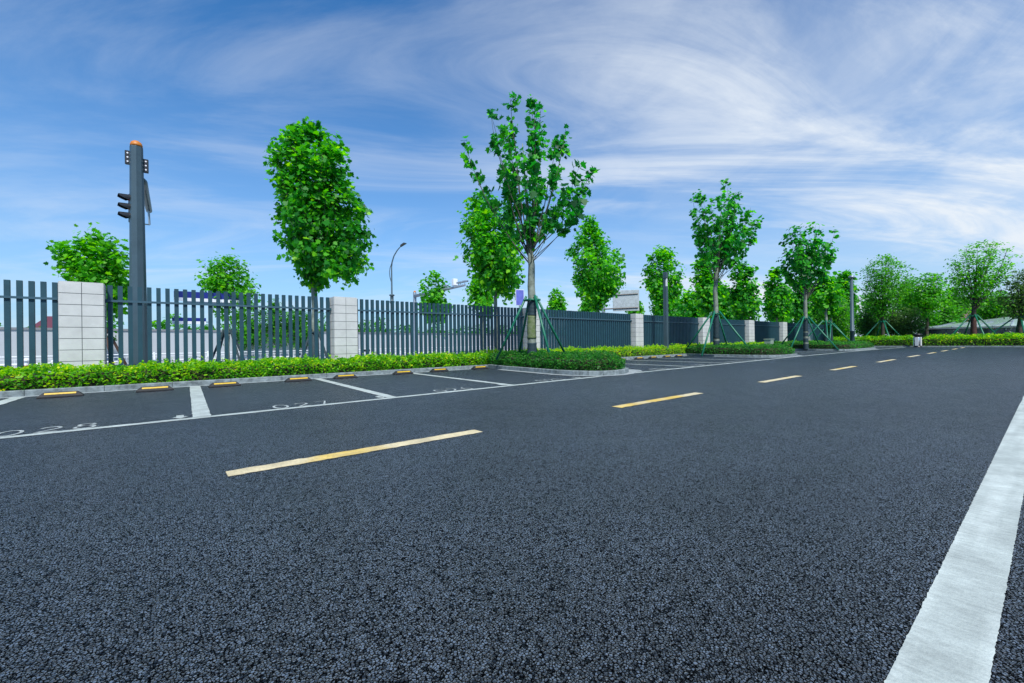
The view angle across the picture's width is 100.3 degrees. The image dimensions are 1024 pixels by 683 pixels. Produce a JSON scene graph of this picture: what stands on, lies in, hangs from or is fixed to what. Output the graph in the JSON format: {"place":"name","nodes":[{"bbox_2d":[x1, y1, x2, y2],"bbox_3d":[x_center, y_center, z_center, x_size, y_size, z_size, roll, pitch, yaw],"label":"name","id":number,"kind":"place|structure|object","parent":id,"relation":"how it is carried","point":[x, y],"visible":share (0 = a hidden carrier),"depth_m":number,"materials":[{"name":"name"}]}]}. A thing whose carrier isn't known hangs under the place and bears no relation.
{"place":"outdoors","nodes":[
{"label":"outdoors","id":0,"kind":"place"},
{"bbox_2d":[35,316,51,327],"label":"red roofed house","id":1,"kind":"structure","parent":0,"point":[49,322],"depth_m":68.99,"materials":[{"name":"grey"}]},
{"bbox_2d":[12,347,554,371],"bbox_3d":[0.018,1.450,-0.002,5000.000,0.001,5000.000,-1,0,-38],"label":"ground","id":2,"kind":"structure","parent":0,"point":[261,358],"depth_m":43.73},
{"bbox_2d":[43,222,128,325],"bbox_3d":[-11.985,-0.912,12.264,1.961,5.129,1.948,-1,0,-38],"label":"plane tree","id":3,"kind":"object","parent":2,"relation":"on","point":[105,265],"visible":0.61,"depth_m":11.95,"materials":[{"name":"green plant"}]},
{"bbox_2d":[117,140,151,366],"bbox_3d":[-11.028,-1.859,12.656,0.690,6.885,4.101,-1,0,-38],"label":"traffic signal pole","id":4,"kind":"object","parent":2,"relation":"on","point":[137,197],"visible":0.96,"depth_m":11.21,"materials":[{"name":"painted metal"},{"name":"black plastic"}]},
{"bbox_2d":[172,291,243,323],"bbox_3d":[-9.824,-0.006,13.887,1.910,3.150,0.163,-1,0,-40],"label":"street name sign","id":5,"kind":"object","parent":2,"relation":"on","point":[198,301],"visible":0.45,"depth_m":13.67,"materials":[{"name":"blue"}]},
{"bbox_2d":[194,247,260,359],"bbox_3d":[-9.654,-0.785,14.626,1.875,4.812,1.837,-1,0,-9],"label":"plane tree","id":6,"kind":"object","parent":2,"relation":"on","point":[214,282],"visible":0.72,"depth_m":14.43,"materials":[{"name":"green plant"}]},
{"bbox_2d":[213,329,244,360],"bbox_3d":[-9.718,0.559,14.622,1.410,1.947,1.410,-1,0,-23],"label":"tree brace","id":7,"kind":"object","parent":2,"relation":"on","point":[222,339],"visible":0.32,"depth_m":14.48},
{"bbox_2d":[229,302,267,355],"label":"background tree","id":8,"kind":"object","parent":2,"relation":"on","point":[252,331],"visible":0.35,"depth_m":50.85,"materials":[{"name":"green plant"}]},
{"bbox_2d":[0,345,554,362],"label":"road railing","id":9,"kind":"object","parent":2,"relation":"on","point":[154,353],"visible":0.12,"depth_m":31.00,"materials":[{"name":"white metal"}]},
{"bbox_2d":[0,348,554,365],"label":"road railing","id":10,"kind":"object","parent":2,"relation":"on","point":[206,358],"visible":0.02,"depth_m":16.21,"materials":[{"name":"white metal"}]},
{"bbox_2d":[260,299,294,355],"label":"background tree","id":11,"kind":"object","parent":2,"relation":"on","point":[280,323],"visible":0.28,"depth_m":53.80,"materials":[{"name":"green plant"}]},
{"bbox_2d":[0,311,559,345],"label":"bushes","id":12,"kind":"object","parent":2,"relation":"on","point":[154,325],"visible":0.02,"depth_m":59.47,"materials":[{"name":"green plant"}]},
{"bbox_2d":[0,327,567,363],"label":"boundary wall","id":13,"kind":"structure","parent":2,"relation":"on","point":[50,341],"depth_m":46.07,"materials":[{"name":"grey"}]},
{"bbox_2d":[279,305,307,355],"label":"background tree","id":14,"kind":"object","parent":2,"relation":"on","point":[300,330],"visible":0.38,"depth_m":56.22,"materials":[{"name":"green plant"}]},
{"bbox_2d":[263,116,378,357],"bbox_3d":[-6.670,-3.115,15.054,3.653,9.397,3.458,-1,0,8],"label":"plane tree","id":15,"kind":"object","parent":2,"relation":"on","point":[323,246],"visible":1,"depth_m":14.38,"materials":[{"name":"green plant"}]},
{"bbox_2d":[389,243,406,315],"bbox_3d":[-8.232,-2.784,30.909,1.300,8.700,0.390,-1,0,0],"label":"street lamp","id":16,"kind":"object","parent":2,"relation":"on","point":[391,295],"visible":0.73,"depth_m":30.86,"materials":[{"name":"metal"}]},
{"bbox_2d":[417,270,452,324],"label":"plane tree","id":17,"kind":"object","parent":2,"relation":"on","point":[435,297],"visible":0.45,"depth_m":36.86,"materials":[{"name":"green plant"}]},
{"bbox_2d":[413,279,467,354],"bbox_3d":[-6.627,-1.799,37.950,0.500,6.704,10.401,-1,0,-36],"label":"camera gantry","id":18,"kind":"object","parent":2,"relation":"on","point":[455,282],"visible":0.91,"depth_m":36.83,"materials":[{"name":"white"}]},
{"bbox_2d":[462,271,493,348],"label":"plane tree","id":19,"kind":"object","parent":2,"relation":"on","point":[482,297],"visible":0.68,"depth_m":37.42,"materials":[{"name":"green plant"}]},
{"bbox_2d":[452,188,525,348],"bbox_3d":[-0.895,-2.750,19.841,3.402,8.531,3.583,-1,0,-38],"label":"plane tree","id":20,"kind":"object","parent":2,"relation":"on","point":[496,265],"visible":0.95,"depth_m":19.21,"materials":[{"name":"green plant"}]},
{"bbox_2d":[515,289,523,307],"bbox_3d":[0.330,-0.351,17.664,0.400,3.590,0.072,-1,0,-29],"label":"sign","id":21,"kind":"object","parent":2,"relation":"on","point":[519,296],"visible":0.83,"depth_m":17.62,"materials":[{"name":"blue"}]},
{"bbox_2d":[546,286,567,310],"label":"plane tree","id":22,"kind":"object","parent":2,"relation":"on","point":[555,302],"visible":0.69,"depth_m":41.36,"materials":[{"name":"green plant"}]},
{"bbox_2d":[578,299,593,311],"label":"plane tree","id":23,"kind":"object","parent":2,"relation":"on","point":[584,307],"visible":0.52,"depth_m":40.94,"materials":[{"name":"green plant"}]},
{"bbox_2d":[564,215,625,311],"bbox_3d":[4.756,-2.903,24.288,3.467,8.700,3.537,-1,0,18],"label":"plane tree","id":24,"kind":"object","parent":2,"relation":"on","point":[597,283],"visible":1,"depth_m":23.86,"materials":[{"name":"green plant"}]},
{"bbox_2d":[602,290,638,312],"bbox_3d":[8.980,-1.438,35.307,2.980,5.580,0.365,-1,0,9],"label":"road sign","id":25,"kind":"object","parent":2,"relation":"on","point":[626,300],"visible":0.61,"depth_m":35.15,"materials":[{"name":"white metal"}]},
{"bbox_2d":[625,301,645,314],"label":"plane tree","id":26,"kind":"object","parent":2,"relation":"on","point":[641,310],"visible":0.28,"depth_m":39.97,"materials":[{"name":"green plant"}]},
{"bbox_2d":[639,244,686,316],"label":"plane tree","id":27,"kind":"object","parent":2,"relation":"on","point":[653,282],"visible":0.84,"depth_m":27.75,"materials":[{"name":"green plant"}]},
{"bbox_2d":[675,285,700,317],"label":"plane tree","id":28,"kind":"object","parent":2,"relation":"on","point":[686,309],"visible":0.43,"depth_m":36.46,"materials":[{"name":"green plant"}]},
{"bbox_2d":[689,258,729,317],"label":"plane tree","id":29,"kind":"object","parent":2,"relation":"on","point":[703,293],"visible":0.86,"depth_m":31.46,"materials":[{"name":"green plant"}]},
{"bbox_2d":[711,280,734,319],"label":"plane tree","id":30,"kind":"object","parent":2,"relation":"on","point":[725,311],"visible":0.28,"depth_m":39.44,"materials":[{"name":"green plant"}]},
{"bbox_2d":[724,260,761,319],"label":"plane tree","id":31,"kind":"object","parent":2,"relation":"on","point":[741,301],"visible":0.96,"depth_m":35.01,"materials":[{"name":"green plant"}]},
{"bbox_2d":[733,296,763,320],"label":"plane tree","id":32,"kind":"object","parent":2,"relation":"on","point":[755,314],"visible":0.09,"depth_m":43.42,"materials":[{"name":"green plant"}]},
{"bbox_2d":[761,266,799,322],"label":"plane tree","id":33,"kind":"object","parent":2,"relation":"on","point":[778,304],"visible":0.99,"depth_m":39.70,"materials":[{"name":"green plant"}]},
{"bbox_2d":[789,277,812,323],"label":"plane tree","id":34,"kind":"object","parent":2,"relation":"on","point":[796,314],"visible":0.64,"depth_m":43.34,"materials":[{"name":"green plant"}]},
{"bbox_2d":[808,289,824,323],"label":"plane tree","id":35,"kind":"object","parent":2,"relation":"on","point":[812,310],"visible":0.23,"depth_m":49.19,"materials":[{"name":"green plant"}]},
{"bbox_2d":[835,269,865,321],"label":"plane tree","id":36,"kind":"object","parent":2,"relation":"on","point":[843,278],"visible":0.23,"depth_m":51.03,"materials":[{"name":"green plant"}]},
{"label":"fence plinth","id":37,"kind":"object","parent":2,"relation":"on","visible":0},
{"bbox_2d":[0,279,58,373],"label":"slat fence","id":38,"kind":"object","parent":37,"relation":"on","point":[19,297],"visible":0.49,"depth_m":8.39,"materials":[{"name":"metal"}]},
{"bbox_2d":[105,285,330,366],"bbox_3d":[-6.889,-0.266,10.592,4.640,1.914,0.155,-1,0,-40],"label":"slat fence","id":39,"kind":"object","parent":37,"relation":"on","point":[149,302],"visible":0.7,"depth_m":10.36,"materials":[{"name":"metal"}]},
{"bbox_2d":[357,299,523,359],"bbox_3d":[-2.094,-0.323,14.627,6.630,1.917,0.155,-1,0,-40],"label":"slat fence","id":40,"kind":"object","parent":37,"relation":"on","point":[505,327],"visible":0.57,"depth_m":14.29,"materials":[{"name":"metal"}]},
{"bbox_2d":[540,309,631,351],"bbox_3d":[3.433,-0.388,19.277,6.590,1.918,0.155,-1,0,-40],"label":"slat fence","id":41,"kind":"object","parent":37,"relation":"on","point":[576,329],"visible":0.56,"depth_m":19.17,"materials":[{"name":"metal"}]},
{"bbox_2d":[643,315,698,348],"bbox_3d":[8.864,-0.452,23.847,6.300,1.917,0.155,-1,0,-40],"label":"slat fence","id":42,"kind":"object","parent":37,"relation":"on","point":[683,330],"visible":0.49,"depth_m":23.84,"materials":[{"name":"metal"}]},
{"bbox_2d":[710,318,745,343],"bbox_3d":[14.218,-0.517,28.353,5.910,1.916,0.155,-1,0,-40],"label":"slat fence","id":43,"kind":"object","parent":37,"relation":"on","point":[731,336],"visible":0.44,"depth_m":28.73,"materials":[{"name":"metal"}]},
{"bbox_2d":[754,321,779,342],"bbox_3d":[19.404,-0.578,32.717,5.760,1.916,0.155,-1,0,-40],"label":"slat fence","id":44,"kind":"object","parent":37,"relation":"on","point":[766,330],"visible":0.56,"depth_m":32.76,"materials":[{"name":"metal"}]},
{"bbox_2d":[787,323,802,340],"bbox_3d":[24.533,-0.639,37.033,5.760,1.916,0.155,-1,0,-40],"label":"slat fence","id":45,"kind":"object","parent":37,"relation":"on","point":[791,336],"visible":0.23,"depth_m":36.86,"materials":[{"name":"metal"}]},
{"bbox_2d":[813,324,823,341],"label":"slat fence","id":46,"kind":"object","parent":37,"relation":"on","point":[818,332],"visible":0.24,"depth_m":41.37,"materials":[{"name":"metal"}]},
{"bbox_2d":[0,347,1023,682],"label":"car park asphalt","id":47,"kind":"object","parent":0,"point":[736,521],"visible":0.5,"depth_m":1.95,"materials":[{"name":"asphalt"}]},
{"bbox_2d":[0,423,96,435],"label":"bay number","id":48,"kind":"object","parent":47,"relation":"on","point":[80,425],"visible":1,"depth_m":4.37,"materials":[{"name":"paint"}]},
{"bbox_2d":[36,391,83,398],"bbox_3d":[-7.550,0.885,7.151,0.540,0.085,0.160,-1,0,-40],"label":"wheel stop","id":49,"kind":"object","parent":47,"relation":"on","point":[60,394],"visible":1,"depth_m":7.10,"materials":[{"name":"rubber"}]},
{"bbox_2d":[136,385,173,391],"bbox_3d":[-6.620,0.874,7.926,0.540,0.085,0.160,-1,0,-41],"label":"wheel stop","id":50,"kind":"object","parent":47,"relation":"on","point":[154,388],"visible":1,"depth_m":7.88,"materials":[{"name":"rubber"}]},
{"bbox_2d":[208,381,240,387],"bbox_3d":[-5.804,0.864,8.635,0.540,0.085,0.160,-1,0,-41],"label":"wheel stop","id":51,"kind":"object","parent":47,"relation":"on","point":[225,384],"visible":1,"depth_m":8.58,"materials":[{"name":"rubber"}]},
{"bbox_2d":[284,377,311,381],"bbox_3d":[-4.830,0.853,9.661,0.540,0.085,0.160,-1,0,-41],"label":"wheel stop","id":52,"kind":"object","parent":47,"relation":"on","point":[295,379],"visible":1,"depth_m":9.61,"materials":[{"name":"rubber"}]},
{"bbox_2d":[333,374,357,378],"bbox_3d":[-4.038,0.844,10.351,0.540,0.085,0.160,-1,0,-41],"label":"wheel stop","id":53,"kind":"object","parent":47,"relation":"on","point":[345,376],"visible":1,"depth_m":10.29,"materials":[{"name":"rubber"}]},
{"bbox_2d":[392,370,412,374],"bbox_3d":[-2.931,0.831,11.483,0.540,0.085,0.160,-1,0,-41],"label":"wheel stop","id":54,"kind":"object","parent":47,"relation":"on","point":[402,372],"visible":1,"depth_m":11.41,"materials":[{"name":"rubber"}]},
{"bbox_2d":[0,351,813,416],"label":"bay divider line","id":55,"kind":"object","parent":47,"relation":"on","point":[199,408],"visible":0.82,"depth_m":7.08,"materials":[{"name":"white paint"}]},
{"bbox_2d":[2,349,871,397],"bbox_3d":[21.354,0.551,-0.525,60.815,0.004,52.684,-1,0,-38],"label":"gutter","id":56,"kind":"object","parent":47,"relation":"on","point":[632,371],"visible":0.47,"depth_m":10.61,"materials":[{"name":"concrete"}]},
{"bbox_2d":[0,347,902,438],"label":"parking line marking","id":57,"kind":"object","parent":47,"relation":"on","point":[318,405],"visible":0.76,"depth_m":5.47,"materials":[{"name":"white paint"}]},
{"bbox_2d":[0,346,1023,397],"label":"kerb","id":58,"kind":"structure","parent":47,"relation":"on","point":[34,392],"depth_m":10.32,"materials":[{"name":"concrete"}]},
{"bbox_2d":[225,347,964,475],"bbox_3d":[12.521,0.681,14.483,53.612,0.001,0.168,-1,0,-39],"label":"line dash","id":59,"kind":"object","parent":47,"relation":"on","point":[307,460],"visible":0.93,"depth_m":3.39,"materials":[{"name":"yellow paint"}]},
{"bbox_2d":[912,334,921,346],"bbox_3d":[32.199,-0.080,33.924,0.577,1.070,0.577,-1,0,13],"label":"litter bin","id":60,"kind":"object","parent":47,"relation":"on","point":[917,340],"visible":0.98,"depth_m":33.76,"materials":[{"name":"silver plastic"}]},
{"bbox_2d":[884,396,1023,682],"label":"edge line","id":61,"kind":"object","parent":47,"relation":"on","point":[952,635],"visible":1,"depth_m":1.39,"materials":[{"name":"white paint"}]},
{"bbox_2d":[0,0,1023,336],"label":"sky","id":62,"kind":"structure","parent":0,"point":[896,126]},
{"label":"planting ground","id":63,"kind":"structure","parent":0,"visible":0},
{"bbox_2d":[810,289,854,337],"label":"background tree","id":64,"kind":"object","parent":63,"relation":"on","point":[838,322],"visible":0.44,"depth_m":42.50,"materials":[{"name":"green plant"}]},
{"bbox_2d":[815,286,859,336],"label":"background tree","id":65,"kind":"object","parent":63,"relation":"on","point":[848,320],"visible":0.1,"depth_m":46.09,"materials":[{"name":"green plant"}]},
{"bbox_2d":[854,306,880,335],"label":"shrub","id":66,"kind":"object","parent":63,"relation":"on","point":[867,325],"visible":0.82,"depth_m":39.46,"materials":[{"name":"green plant"}]},
{"bbox_2d":[849,292,887,336],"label":"background tree","id":67,"kind":"object","parent":63,"relation":"on","point":[862,309],"visible":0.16,"depth_m":43.03,"materials":[{"name":"green plant"}]},
{"bbox_2d":[833,334,912,345],"bbox_3d":[31.625,-0.084,37.517,2.464,1.099,5.823,-1,0,-38],"label":"hedge","id":68,"kind":"object","parent":63,"relation":"on","point":[879,340],"visible":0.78,"depth_m":36.17,"materials":[{"name":"green plant"}]},
{"bbox_2d":[865,320,903,339],"bbox_3d":[32.669,-0.733,37.670,2.775,2.329,2.775,-1,0,-23],"label":"tree brace","id":69,"kind":"object","parent":63,"relation":"on","point":[883,321],"visible":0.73,"depth_m":37.51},
{"bbox_2d":[858,253,922,336],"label":"feathery tree","id":70,"kind":"object","parent":63,"relation":"on","point":[886,293],"visible":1,"depth_m":37.24,"materials":[{"name":"green plant"}]},
{"bbox_2d":[878,309,906,336],"bbox_3d":[34.821,-1.475,38.875,2.250,3.728,2.239,-1,0,-38],"label":"shrub","id":71,"kind":"object","parent":63,"relation":"on","point":[892,321],"visible":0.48,"depth_m":38.75,"materials":[{"name":"green plant"}]},
{"bbox_2d":[895,281,922,334],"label":"broad tree","id":72,"kind":"object","parent":63,"relation":"on","point":[901,307],"visible":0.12,"depth_m":42.76,"materials":[{"name":"green plant"}]},
{"bbox_2d":[890,305,931,336],"bbox_3d":[34.904,-1.416,37.321,2.544,3.602,2.668,-1,0,-12],"label":"shrub","id":73,"kind":"object","parent":63,"relation":"on","point":[910,323],"visible":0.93,"depth_m":37.13,"materials":[{"name":"green plant"}]},
{"bbox_2d":[896,272,953,336],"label":"broad tree","id":74,"kind":"object","parent":63,"relation":"on","point":[928,299],"visible":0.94,"depth_m":37.92,"materials":[{"name":"green plant"}]},
{"bbox_2d":[929,297,964,329],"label":"background tree","id":75,"kind":"object","parent":63,"relation":"on","point":[950,313],"visible":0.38,"depth_m":43.34,"materials":[{"name":"green plant"}]},
{"bbox_2d":[940,285,983,318],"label":"broad tree","id":76,"kind":"object","parent":63,"relation":"on","point":[960,303],"visible":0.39,"depth_m":45.50,"materials":[{"name":"green plant"}]},
{"bbox_2d":[920,317,1023,343],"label":"glass canopy","id":77,"kind":"object","parent":63,"relation":"on","point":[997,322],"visible":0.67,"depth_m":37.70,"materials":[{"name":"glass"}]},
{"bbox_2d":[949,314,995,338],"bbox_3d":[36.068,-0.881,33.374,2.777,2.526,2.777,-1,0,-21],"label":"tree brace","id":78,"kind":"object","parent":63,"relation":"on","point":[976,316],"visible":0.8,"depth_m":33.23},
{"bbox_2d":[922,332,1023,345],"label":"hedge","id":79,"kind":"object","parent":63,"relation":"on","point":[998,339],"visible":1,"depth_m":32.08,"materials":[{"name":"green plant"}]},
{"bbox_2d":[943,239,1022,334],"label":"maple tree","id":80,"kind":"object","parent":63,"relation":"on","point":[979,275],"visible":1,"depth_m":33.01,"materials":[{"name":"green plant"}]},
{"bbox_2d":[976,290,1013,326],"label":"broad tree","id":81,"kind":"object","parent":63,"relation":"on","point":[992,310],"visible":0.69,"depth_m":44.77,"materials":[{"name":"green plant"}]},
{"bbox_2d":[988,268,1023,332],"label":"dark tree","id":82,"kind":"object","parent":63,"relation":"on","point":[1019,298],"visible":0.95,"depth_m":32.18,"materials":[{"name":"green plant"}]},
{"bbox_2d":[990,316,1023,333],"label":"tree brace","id":83,"kind":"object","parent":63,"relation":"on","point":[1016,325],"visible":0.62,"depth_m":32.61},
{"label":"soil bed","id":84,"kind":"structure","parent":0,"visible":0},
{"bbox_2d":[58,281,106,371],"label":"fence pillar","id":85,"kind":"structure","parent":84,"relation":"on","point":[82,325],"depth_m":8.67,"materials":[{"name":"grey tile"}]},
{"bbox_2d":[0,350,490,390],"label":"hedge","id":86,"kind":"object","parent":84,"relation":"on","point":[61,375],"visible":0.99,"depth_m":9.22,"materials":[{"name":"green plant"}]},
{"bbox_2d":[329,296,357,358],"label":"fence pillar","id":87,"kind":"structure","parent":84,"relation":"on","point":[343,330],"depth_m":12.04,"materials":[{"name":"grey tile"}]},
{"bbox_2d":[460,91,599,357],"bbox_3d":[0.398,-3.253,12.453,3.426,8.088,3.741,-1,0,-38],"label":"plane tree","id":88,"kind":"object","parent":84,"relation":"on","point":[528,233],"visible":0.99,"depth_m":12.16,"materials":[{"name":"green plant"}]},
{"bbox_2d":[496,295,564,359],"bbox_3d":[0.811,-0.403,12.966,2.012,1.908,1.783,-1,0,38],"label":"tree brace","id":89,"kind":"object","parent":88,"relation":"attached to","point":[536,299],"visible":0.84,"depth_m":12.72,"materials":[{"name":"metal"}]},
{"bbox_2d":[523,308,539,349],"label":"fence pillar","id":90,"kind":"structure","parent":84,"relation":"on","point":[525,340],"depth_m":16.81,"materials":[{"name":"grey tile"}]},
{"bbox_2d":[486,348,625,370],"bbox_3d":[1.146,0.496,12.626,2.297,0.664,5.261,-1,0,-38],"label":"island hedge","id":91,"kind":"object","parent":84,"relation":"on","point":[596,360],"visible":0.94,"depth_m":11.19,"materials":[{"name":"green plant"}]},
{"bbox_2d":[480,343,684,356],"bbox_3d":[3.917,0.454,18.570,12.782,0.690,1.152,-1,0,-40],"label":"hedge","id":92,"kind":"object","parent":84,"relation":"on","point":[627,351],"visible":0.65,"depth_m":19.52,"materials":[{"name":"green plant"}]},
{"bbox_2d":[631,314,643,346],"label":"fence pillar","id":93,"kind":"structure","parent":84,"relation":"on","point":[637,336],"depth_m":21.31,"materials":[{"name":"grey tile"}]},
{"bbox_2d":[663,272,668,348],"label":"lamp column","id":94,"kind":"structure","parent":84,"relation":"on","point":[665,313],"depth_m":21.58,"materials":[{"name":"metal"}]},
{"bbox_2d":[698,317,709,343],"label":"fence pillar","id":95,"kind":"structure","parent":84,"relation":"on","point":[702,333],"depth_m":25.80,"materials":[{"name":"grey tile"}]},
{"bbox_2d":[670,341,763,352],"bbox_3d":[13.569,0.322,26.760,12.881,0.726,1.096,-1,0,-40],"label":"hedge","id":96,"kind":"object","parent":84,"relation":"on","point":[694,344],"visible":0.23,"depth_m":25.23,"materials":[{"name":"green plant"}]},
{"bbox_2d":[686,311,748,355],"bbox_3d":[10.196,-0.414,21.337,2.550,2.218,2.550,-1,0,2],"label":"tree brace","id":97,"kind":"object","parent":84,"relation":"on","point":[726,320],"visible":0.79,"depth_m":21.07,"materials":[{"name":"metal"}]},
{"bbox_2d":[689,178,764,347],"bbox_3d":[10.600,-3.538,21.183,3.320,8.416,2.857,-1,0,-3],"label":"plane tree","id":98,"kind":"object","parent":84,"relation":"on","point":[715,250],"visible":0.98,"depth_m":21.00,"materials":[{"name":"green plant"}]},
{"bbox_2d":[683,340,794,354],"bbox_3d":[10.958,0.341,21.168,3.040,0.743,4.978,-1,0,-38],"label":"island hedge","id":99,"kind":"object","parent":84,"relation":"on","point":[757,349],"visible":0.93,"depth_m":19.85,"materials":[{"name":"green plant"}]},
{"bbox_2d":[745,320,754,341],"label":"fence pillar","id":100,"kind":"structure","parent":84,"relation":"on","point":[749,332],"depth_m":30.18,"materials":[{"name":"grey tile"}]},
{"bbox_2d":[779,322,786,341],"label":"fence pillar","id":101,"kind":"structure","parent":84,"relation":"on","point":[782,331],"depth_m":34.48,"materials":[{"name":"grey tile"}]},
{"bbox_2d":[776,221,839,349],"bbox_3d":[19.627,-3.721,28.438,3.359,8.565,3.278,-1,0,-27],"label":"plane tree","id":102,"kind":"object","parent":84,"relation":"on","point":[801,262],"visible":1,"depth_m":28.13,"materials":[{"name":"green plant"}]},
{"bbox_2d":[781,316,838,349],"bbox_3d":[19.627,-0.551,28.546,2.766,2.274,2.766,-1,0,17],"label":"tree brace","id":103,"kind":"object","parent":84,"relation":"on","point":[808,318],"visible":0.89,"depth_m":28.30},
{"bbox_2d":[777,339,873,348],"bbox_3d":[22.070,0.217,30.611,6.896,0.727,5.136,-1,0,-38],"label":"island hedge","id":104,"kind":"object","parent":84,"relation":"on","point":[837,344],"visible":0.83,"depth_m":28.41,"materials":[{"name":"green plant"}]},
{"bbox_2d":[802,320,849,341],"bbox_3d":[24.659,-0.585,33.549,2.766,2.224,2.766,-1,0,-13],"label":"tree brace","id":105,"kind":"object","parent":84,"relation":"on","point":[826,321],"visible":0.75,"depth_m":33.20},
{"bbox_2d":[807,269,848,341],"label":"plane tree","id":106,"kind":"object","parent":84,"relation":"on","point":[826,295],"visible":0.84,"depth_m":33.12,"materials":[{"name":"green plant"}]},
{"bbox_2d":[818,290,842,340],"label":"plane tree","id":107,"kind":"object","parent":84,"relation":"on","point":[831,311],"visible":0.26,"depth_m":37.16,"materials":[{"name":"green plant"}]},
{"bbox_2d":[848,275,854,340],"bbox_3d":[24.029,-2.055,30.197,0.340,5.220,0.331,-1,0,-38],"label":"round lamp post","id":108,"kind":"object","parent":84,"relation":"on","point":[852,334],"visible":0.86,"depth_m":30.13,"materials":[{"name":"metal"}]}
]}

